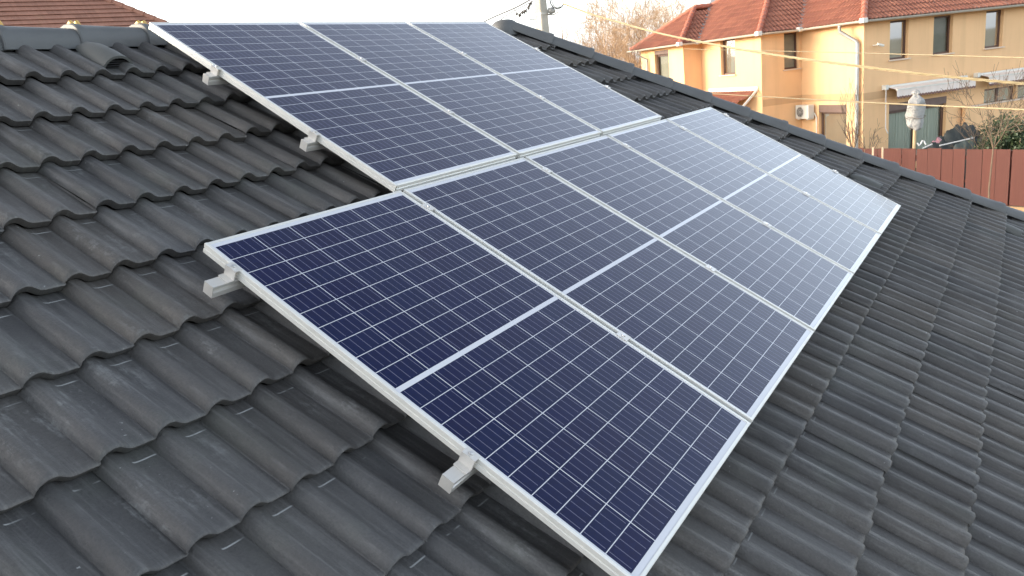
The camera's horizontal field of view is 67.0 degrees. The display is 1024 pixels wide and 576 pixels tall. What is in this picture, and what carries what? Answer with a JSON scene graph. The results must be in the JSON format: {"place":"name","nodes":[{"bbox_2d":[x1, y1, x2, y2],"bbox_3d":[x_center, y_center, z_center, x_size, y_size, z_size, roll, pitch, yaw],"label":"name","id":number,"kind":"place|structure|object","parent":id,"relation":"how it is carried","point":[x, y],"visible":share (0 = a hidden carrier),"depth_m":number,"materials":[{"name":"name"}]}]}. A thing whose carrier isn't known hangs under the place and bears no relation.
{"place":"outdoors","nodes":[
{"label":"outdoors","id":0,"kind":"place"},
{"bbox_2d":[0,0,167,27],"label":"house","id":1,"kind":"structure","parent":0,"point":[46,13],"depth_m":25.18,"materials":[{"name":"tile"}]},
{"bbox_2d":[116,0,982,61],"label":"sky","id":2,"kind":"structure","parent":0,"point":[298,11],"materials":[{"name":"white"}]},
{"bbox_2d":[627,0,1023,167],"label":"house","id":3,"kind":"structure","parent":0,"point":[819,28],"depth_m":31.31,"materials":[{"name":"beige paint"}]},
{"bbox_2d":[654,50,669,76],"bbox_3d":[7.381,-10.285,37.362,0.250,2.318,1.296,-11,16,-17],"label":"window","id":4,"kind":"structure","parent":3,"relation":"in","point":[663,66],"depth_m":37.45,"materials":[{"name":"beige glass"}]},
{"bbox_2d":[719,39,736,76],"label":"window","id":5,"kind":"structure","parent":3,"relation":"in","point":[728,53],"depth_m":33.98,"materials":[{"name":"beige glass"}]},
{"bbox_2d":[783,32,800,70],"bbox_3d":[11.585,-9.849,32.212,0.850,1.498,0.345,-11,16,-17],"label":"window","id":6,"kind":"structure","parent":3,"relation":"in","point":[789,38],"depth_m":32.36,"materials":[{"name":"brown glass"}]},
{"bbox_2d":[819,105,846,144],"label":"window","id":7,"kind":"structure","parent":3,"relation":"in","point":[831,128],"depth_m":31.51,"materials":[{"name":"beige glass"}]},
{"bbox_2d":[712,93,1023,110],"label":"overhead cable","id":8,"kind":"object","parent":3,"relation":"attached to","point":[889,103],"visible":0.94,"depth_m":17.48,"materials":[{"name":"yellow rubber"}]},
{"bbox_2d":[888,20,910,60],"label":"window","id":9,"kind":"structure","parent":3,"relation":"in","point":[897,29],"depth_m":29.78,"materials":[{"name":"grey glass"}]},
{"bbox_2d":[888,96,946,163],"bbox_3d":[16.129,-6.290,30.995,2.916,2.428,0.280,-11,16,-17],"label":"patio door","id":10,"kind":"structure","parent":3,"relation":"in","point":[900,136],"depth_m":31.05,"materials":[{"name":"glass"}]},
{"bbox_2d":[933,15,954,54],"bbox_3d":[16.846,-9.906,30.350,1.090,1.468,0.345,-11,16,-17],"label":"window","id":11,"kind":"structure","parent":3,"relation":"in","point":[941,24],"depth_m":30.53,"materials":[{"name":"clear glass"}]},
{"bbox_2d":[983,10,1004,49],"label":"window","id":12,"kind":"structure","parent":3,"relation":"in","point":[992,31],"depth_m":31.24,"materials":[{"name":"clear glass"}]},
{"bbox_2d":[984,85,1012,102],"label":"window","id":13,"kind":"structure","parent":3,"relation":"in","point":[996,90],"depth_m":32.06,"materials":[{"name":"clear glass"}]},
{"bbox_2d":[1017,85,1023,97],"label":"window","id":14,"kind":"structure","parent":3,"relation":"in","point":[1020,95],"depth_m":32.48,"materials":[{"name":"clear glass"}]},
{"label":"ground","id":15,"kind":"structure","parent":0,"visible":0},
{"bbox_2d":[0,19,1023,575],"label":"house","id":16,"kind":"structure","parent":15,"relation":"on","point":[162,413],"depth_m":2.67,"materials":[{"name":"tile"}]},
{"bbox_2d":[202,47,539,84],"bbox_3d":[-0.676,-1.463,5.024,0.163,0.156,3.168,34,32,20],"label":"mounting rail","id":17,"kind":"object","parent":16,"relation":"attached to","point":[212,77],"visible":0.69,"depth_m":3.75,"materials":[{"name":"metal"}]},
{"bbox_2d":[299,85,610,151],"bbox_3d":[-0.140,-1.100,4.791,0.163,0.156,3.168,34,32,20],"label":"mounting rail","id":18,"kind":"object","parent":16,"relation":"attached to","point":[309,143],"visible":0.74,"depth_m":3.52,"materials":[{"name":"metal"}]},
{"bbox_2d":[149,22,516,191],"bbox_3d":[-0.914,-1.023,4.056,1.726,0.035,1.001,34,32,20],"label":"solar panel","id":19,"kind":"object","parent":18,"relation":"attached to","point":[389,133],"visible":0.95,"depth_m":3.95,"materials":[{"name":"blue"}]},
{"bbox_2d":[300,22,601,158],"bbox_3d":[-0.368,-1.306,4.873,1.726,0.035,1.001,34,32,20],"label":"solar panel","id":20,"kind":"object","parent":18,"relation":"attached to","point":[520,121],"visible":0.81,"depth_m":4.80,"materials":[{"name":"blue"}]},
{"bbox_2d":[407,22,661,135],"bbox_3d":[0.178,-1.588,5.691,1.726,0.035,1.001,34,32,20],"label":"solar panel","id":21,"kind":"object","parent":18,"relation":"attached to","point":[603,109],"visible":0.91,"depth_m":5.62,"materials":[{"name":"blue"}]},
{"bbox_2d":[203,113,728,297],"bbox_3d":[0.392,-0.736,4.582,0.163,0.156,5.248,34,32,20],"label":"mounting rail","id":22,"kind":"object","parent":16,"relation":"attached to","point":[226,281],"visible":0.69,"depth_m":2.50,"materials":[{"name":"metal"}]},
{"bbox_2d":[438,169,837,493],"bbox_3d":[1.179,-0.204,4.240,0.163,0.156,5.248,34,32,20],"label":"mounting rail","id":23,"kind":"object","parent":16,"relation":"attached to","point":[458,473],"visible":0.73,"depth_m":2.16,"materials":[{"name":"metal"}]},
{"bbox_2d":[203,191,750,575],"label":"solar panel","id":24,"kind":"object","parent":23,"relation":"attached to","point":[605,449],"visible":1,"depth_m":2.55,"materials":[{"name":"glass"}]},
{"bbox_2d":[403,157,813,425],"bbox_3d":[0.460,-0.100,3.498,1.726,0.035,1.001,34,32,20],"label":"solar panel","id":25,"kind":"object","parent":23,"relation":"attached to","point":[733,347],"visible":0.88,"depth_m":3.40,"materials":[{"name":"blue"}]},
{"bbox_2d":[525,135,853,332],"bbox_3d":[1.006,-0.383,4.315,1.726,0.035,1.001,34,32,20],"label":"solar panel","id":26,"kind":"object","parent":23,"relation":"attached to","point":[793,279],"visible":0.85,"depth_m":4.24,"materials":[{"name":"blue"}]},
{"bbox_2d":[607,119,880,273],"bbox_3d":[1.553,-0.665,5.133,1.726,0.035,1.001,34,32,20],"label":"solar panel","id":27,"kind":"object","parent":23,"relation":"attached to","point":[822,229],"visible":0.86,"depth_m":5.07,"materials":[{"name":"blue"}]},
{"bbox_2d":[667,107,900,233],"bbox_3d":[2.099,-0.948,5.950,1.726,0.035,1.001,34,32,20],"label":"solar panel","id":28,"kind":"object","parent":23,"relation":"attached to","point":[856,201],"visible":0.89,"depth_m":5.89,"materials":[{"name":"blue"}]},
{"bbox_2d":[529,0,562,32],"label":"utility pole","id":29,"kind":"object","parent":15,"relation":"on","point":[541,11],"visible":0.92,"depth_m":15.89,"materials":[{"name":"concrete"}]},
{"bbox_2d":[483,0,529,21],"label":"overhead cable","id":30,"kind":"object","parent":29,"relation":"attached to","point":[507,10],"visible":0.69,"depth_m":19.37,"materials":[{"name":"grey plastic"}]},
{"bbox_2d":[501,1,533,19],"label":"overhead cable","id":31,"kind":"object","parent":29,"relation":"attached to","point":[517,8],"visible":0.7,"depth_m":18.12,"materials":[{"name":"grey plastic"}]},
{"bbox_2d":[514,1,531,17],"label":"cable garland","id":32,"kind":"object","parent":31,"relation":"hanging from","point":[523,11],"visible":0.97,"depth_m":17.28,"materials":[{"name":"grey"}]},
{"bbox_2d":[563,3,1023,84],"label":"bundled cable","id":33,"kind":"object","parent":29,"relation":"attached to","point":[896,70],"visible":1,"depth_m":9.79,"materials":[{"name":"yellow rubber"}]},
{"bbox_2d":[698,49,1023,57],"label":"overhead cable","id":34,"kind":"object","parent":29,"relation":"attached to","point":[889,53],"visible":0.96,"depth_m":15.22,"materials":[{"name":"yellow rubber"}]},
{"bbox_2d":[526,13,574,41],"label":"bare tree","id":35,"kind":"object","parent":15,"relation":"on","point":[559,29],"visible":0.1,"depth_m":43.38,"materials":[{"name":"brown plant"}]},
{"bbox_2d":[553,1,614,53],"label":"bare tree","id":36,"kind":"object","parent":15,"relation":"on","point":[589,34],"visible":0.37,"depth_m":38.23,"materials":[{"name":"brown plant"}]},
{"bbox_2d":[605,36,641,68],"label":"bare tree","id":37,"kind":"object","parent":15,"relation":"on","point":[639,63],"visible":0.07,"depth_m":40.22,"materials":[{"name":"brown plant"}]},
{"bbox_2d":[567,0,687,67],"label":"bare tree","id":38,"kind":"object","parent":15,"relation":"on","point":[616,34],"visible":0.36,"depth_m":44.88,"materials":[{"name":"brown plant"}]},
{"bbox_2d":[605,12,652,69],"bbox_3d":[3.553,-7.794,33.302,5.242,7.477,4.862,-6,15,1],"label":"bare tree","id":39,"kind":"object","parent":15,"relation":"on","point":[631,46],"visible":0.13,"depth_m":32.98,"materials":[{"name":"brown plant"}]},
{"bbox_2d":[571,0,693,66],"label":"bare tree","id":40,"kind":"object","parent":15,"relation":"on","point":[644,10],"visible":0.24,"depth_m":53.18,"materials":[{"name":"brown plant"}]},
{"bbox_2d":[838,72,863,147],"bbox_3d":[12.410,-5.691,28.125,0.827,4.265,1.092,-14,17,-28],"label":"sapling","id":41,"kind":"object","parent":15,"relation":"on","point":[848,132],"visible":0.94,"depth_m":28.00,"materials":[{"name":"brown plant"}]},
{"bbox_2d":[849,118,886,148],"bbox_3d":[12.734,-4.703,27.640,1.208,2.557,1.387,-3,16,13],"label":"sapling","id":42,"kind":"object","parent":15,"relation":"on","point":[878,139],"visible":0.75,"depth_m":27.64,"materials":[{"name":"brown plant"}]},
{"bbox_2d":[881,147,883,158],"bbox_3d":[11.704,-3.446,24.461,0.030,2.000,0.055,-17,18,-34],"label":"stake","id":43,"kind":"object","parent":15,"relation":"on","point":[882,153],"visible":0.36,"depth_m":24.24,"materials":[{"name":"beige wood"}]},
{"bbox_2d":[905,89,925,165],"bbox_3d":[13.668,-4.989,26.268,0.631,3.418,0.791,4,18,33],"label":"parasol","id":44,"kind":"object","parent":15,"relation":"on","point":[914,116],"visible":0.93,"depth_m":25.85,"materials":[{"name":"white fabric"}]},
{"bbox_2d":[917,140,932,148],"bbox_3d":[13.686,-4.771,25.657,0.449,0.273,0.203,-8,15,-5],"label":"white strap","id":45,"kind":"object","parent":44,"relation":"attached to","point":[918,144],"visible":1,"depth_m":25.68,"materials":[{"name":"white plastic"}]},
{"bbox_2d":[859,148,1023,205],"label":"fence","id":46,"kind":"object","parent":15,"relation":"on","point":[1006,183],"visible":0.17,"depth_m":22.97,"materials":[{"name":"red wood"}]},
{"bbox_2d":[932,137,941,142],"bbox_3d":[13.999,-4.872,25.485,0.358,0.213,0.048,-6,15,2],"label":"cloth","id":47,"kind":"object","parent":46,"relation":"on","point":[938,139],"visible":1,"depth_m":25.48,"materials":[{"name":"pink fabric"}]},
{"bbox_2d":[925,122,981,154],"bbox_3d":[15.504,-4.725,27.123,2.000,2.076,1.300,-6,15,2],"label":"tarpaulin","id":48,"kind":"object","parent":15,"relation":"on","point":[952,135],"visible":0.27,"depth_m":26.81,"materials":[{"name":"black plastic"}]},
{"bbox_2d":[953,136,984,187],"bbox_3d":[15.392,-4.275,26.154,1.200,1.742,0.900,-6,15,2],"label":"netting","id":49,"kind":"object","parent":15,"relation":"on","point":[966,144],"visible":0.16,"depth_m":25.91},
{"bbox_2d":[939,137,973,145],"bbox_3d":[14.732,-4.846,25.600,1.175,0.176,0.044,-7,15,-2],"label":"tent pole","id":50,"kind":"object","parent":49,"relation":"on","point":[956,141],"visible":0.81,"depth_m":25.58,"materials":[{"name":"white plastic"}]},
{"bbox_2d":[934,60,1023,198],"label":"sapling","id":51,"kind":"object","parent":15,"relation":"on","point":[999,106],"visible":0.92,"depth_m":20.02,"materials":[{"name":"brown plant"}]},
{"bbox_2d":[947,104,1023,159],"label":"bare shrub","id":52,"kind":"object","parent":15,"relation":"on","point":[977,130],"visible":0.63,"depth_m":24.81,"materials":[{"name":"plant"}]},
{"bbox_2d":[962,97,1023,140],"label":"terrace wall","id":53,"kind":"structure","parent":15,"relation":"on","point":[976,118],"depth_m":31.59,"materials":[{"name":"beige paint"}]},
{"bbox_2d":[969,112,1023,177],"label":"hedge","id":54,"kind":"object","parent":15,"relation":"on","point":[1014,141],"visible":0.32,"depth_m":24.56,"materials":[{"name":"green plant"}]},
{"bbox_2d":[1008,206,1023,210],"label":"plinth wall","id":55,"kind":"structure","parent":15,"relation":"on","point":[1020,208],"depth_m":22.25,"materials":[{"name":"beige concrete"}]}
]}

